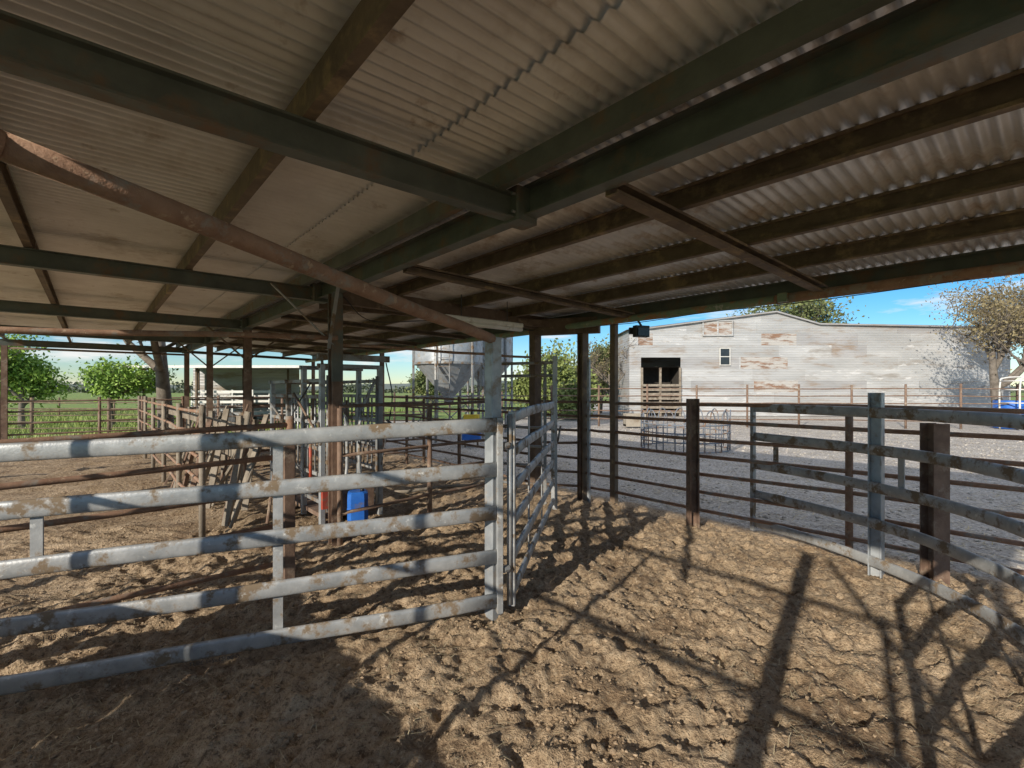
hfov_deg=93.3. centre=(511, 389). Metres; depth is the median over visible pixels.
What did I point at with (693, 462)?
yard post
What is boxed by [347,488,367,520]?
blue drum
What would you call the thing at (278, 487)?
cattle panel
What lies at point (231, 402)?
stock trailer
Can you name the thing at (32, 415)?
paddock fence
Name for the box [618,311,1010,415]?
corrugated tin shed
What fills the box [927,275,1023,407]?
gum tree
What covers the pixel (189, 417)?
timber rail race
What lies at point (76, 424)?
grass
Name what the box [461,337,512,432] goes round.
feed silo
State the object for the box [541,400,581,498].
pipe rail fence
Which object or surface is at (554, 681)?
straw
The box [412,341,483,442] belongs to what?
feed silo
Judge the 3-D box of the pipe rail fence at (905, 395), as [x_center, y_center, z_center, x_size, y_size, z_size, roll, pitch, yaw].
[12.600,0.861,23.350,21.424,2.279,0.100,0,0,6]
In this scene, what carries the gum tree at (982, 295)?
on the ground at (492, 675)
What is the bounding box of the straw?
[0,487,1023,767]
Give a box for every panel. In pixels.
[0,417,502,695]
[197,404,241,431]
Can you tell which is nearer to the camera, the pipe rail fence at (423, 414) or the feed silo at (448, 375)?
the pipe rail fence at (423, 414)
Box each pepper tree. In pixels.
[503,338,602,417]
[568,333,609,412]
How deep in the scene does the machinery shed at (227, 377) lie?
27.30 m
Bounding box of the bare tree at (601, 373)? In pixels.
[574,337,637,414]
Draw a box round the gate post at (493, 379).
[485,337,511,620]
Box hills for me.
[56,379,1015,390]
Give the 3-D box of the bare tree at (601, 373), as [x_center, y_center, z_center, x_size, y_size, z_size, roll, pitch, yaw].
[6.386,-1.064,34.950,4.813,5.945,5.919,0,0,0]
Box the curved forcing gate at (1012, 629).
[750,404,1023,644]
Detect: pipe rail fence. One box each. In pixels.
[0,396,310,438]
[0,416,293,612]
[138,396,205,536]
[141,395,317,430]
[252,399,425,468]
[315,394,528,481]
[337,400,484,545]
[343,391,551,422]
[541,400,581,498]
[550,384,1018,429]
[586,400,609,491]
[615,402,1023,574]
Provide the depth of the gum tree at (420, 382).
46.90 m
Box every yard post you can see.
[283,445,294,578]
[686,399,699,528]
[868,393,884,577]
[920,423,949,584]
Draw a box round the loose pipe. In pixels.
[394,480,484,513]
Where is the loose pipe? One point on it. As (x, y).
(433, 488)
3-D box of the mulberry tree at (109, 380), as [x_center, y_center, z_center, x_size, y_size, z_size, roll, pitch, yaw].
[-18.111,0.051,22.767,4.245,3.711,3.928,0,0,0]
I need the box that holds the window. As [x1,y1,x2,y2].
[719,348,730,364]
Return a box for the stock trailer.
[191,390,269,422]
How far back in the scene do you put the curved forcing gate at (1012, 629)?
4.40 m
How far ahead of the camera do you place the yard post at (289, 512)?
4.82 m
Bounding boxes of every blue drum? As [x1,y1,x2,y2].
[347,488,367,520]
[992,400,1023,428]
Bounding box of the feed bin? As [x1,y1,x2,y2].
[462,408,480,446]
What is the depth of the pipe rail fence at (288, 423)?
4.09 m
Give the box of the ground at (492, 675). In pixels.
[0,391,1023,767]
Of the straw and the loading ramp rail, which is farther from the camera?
the loading ramp rail
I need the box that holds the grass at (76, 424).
[8,407,409,438]
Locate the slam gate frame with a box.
[502,356,561,509]
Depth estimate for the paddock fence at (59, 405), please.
31.31 m
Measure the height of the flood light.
0.312 m
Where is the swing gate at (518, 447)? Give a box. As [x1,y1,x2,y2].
[508,401,554,605]
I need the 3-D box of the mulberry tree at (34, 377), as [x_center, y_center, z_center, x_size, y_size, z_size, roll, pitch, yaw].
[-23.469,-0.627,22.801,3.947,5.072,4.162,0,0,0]
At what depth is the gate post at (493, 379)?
3.93 m
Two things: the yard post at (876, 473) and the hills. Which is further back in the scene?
the hills
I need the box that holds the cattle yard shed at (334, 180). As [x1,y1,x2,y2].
[0,0,1023,545]
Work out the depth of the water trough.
22.89 m
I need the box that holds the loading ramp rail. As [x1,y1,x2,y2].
[998,376,1023,429]
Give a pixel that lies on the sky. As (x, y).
(902, 306)
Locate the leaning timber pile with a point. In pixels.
(230, 515)
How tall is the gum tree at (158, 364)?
9.730 m
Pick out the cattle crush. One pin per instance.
(315, 504)
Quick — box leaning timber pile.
[164,404,283,527]
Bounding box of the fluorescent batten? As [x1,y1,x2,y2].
[446,294,522,331]
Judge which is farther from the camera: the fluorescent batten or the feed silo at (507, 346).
the feed silo at (507, 346)
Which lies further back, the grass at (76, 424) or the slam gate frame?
the grass at (76, 424)
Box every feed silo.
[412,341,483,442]
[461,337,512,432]
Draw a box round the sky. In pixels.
[0,274,1023,385]
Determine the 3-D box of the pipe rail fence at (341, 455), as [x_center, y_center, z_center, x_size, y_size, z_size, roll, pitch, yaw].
[-1.174,1.083,6.899,0.072,1.834,2.794,0,0,43]
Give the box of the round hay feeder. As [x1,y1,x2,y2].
[640,407,730,453]
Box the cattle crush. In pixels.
[268,353,408,523]
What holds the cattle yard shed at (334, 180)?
on the ground at (492, 675)
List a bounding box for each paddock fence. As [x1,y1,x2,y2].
[8,398,180,435]
[12,397,156,416]
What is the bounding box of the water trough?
[623,413,645,426]
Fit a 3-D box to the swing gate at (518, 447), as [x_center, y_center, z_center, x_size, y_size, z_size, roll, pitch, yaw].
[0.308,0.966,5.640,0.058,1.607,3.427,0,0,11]
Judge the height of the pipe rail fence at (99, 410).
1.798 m
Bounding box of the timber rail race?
[169,405,243,483]
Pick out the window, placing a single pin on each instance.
(725, 353)
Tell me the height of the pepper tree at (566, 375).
5.222 m
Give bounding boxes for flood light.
[629,321,649,337]
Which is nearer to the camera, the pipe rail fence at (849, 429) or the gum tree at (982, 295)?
the pipe rail fence at (849, 429)
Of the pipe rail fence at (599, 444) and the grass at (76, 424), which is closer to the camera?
the pipe rail fence at (599, 444)
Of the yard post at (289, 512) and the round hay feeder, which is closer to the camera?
the yard post at (289, 512)
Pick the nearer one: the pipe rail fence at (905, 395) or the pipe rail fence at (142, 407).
the pipe rail fence at (142, 407)
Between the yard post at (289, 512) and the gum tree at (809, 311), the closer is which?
the yard post at (289, 512)
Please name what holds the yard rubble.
on the ground at (492, 675)
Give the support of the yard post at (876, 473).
on the ground at (492, 675)
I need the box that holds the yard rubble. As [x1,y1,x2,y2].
[416,426,1023,578]
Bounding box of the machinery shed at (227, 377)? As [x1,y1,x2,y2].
[126,365,308,425]
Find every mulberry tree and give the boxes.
[0,334,80,427]
[64,354,178,428]
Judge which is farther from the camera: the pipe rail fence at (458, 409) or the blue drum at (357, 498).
the pipe rail fence at (458, 409)
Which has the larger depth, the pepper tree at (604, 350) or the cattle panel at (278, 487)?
the pepper tree at (604, 350)
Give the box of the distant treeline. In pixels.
[23,378,1023,392]
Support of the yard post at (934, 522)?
on the ground at (492, 675)
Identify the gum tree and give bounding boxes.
[116,340,175,429]
[402,367,440,406]
[726,296,868,323]
[921,274,1023,358]
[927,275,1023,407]
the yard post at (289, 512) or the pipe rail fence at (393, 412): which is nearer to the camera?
the yard post at (289, 512)

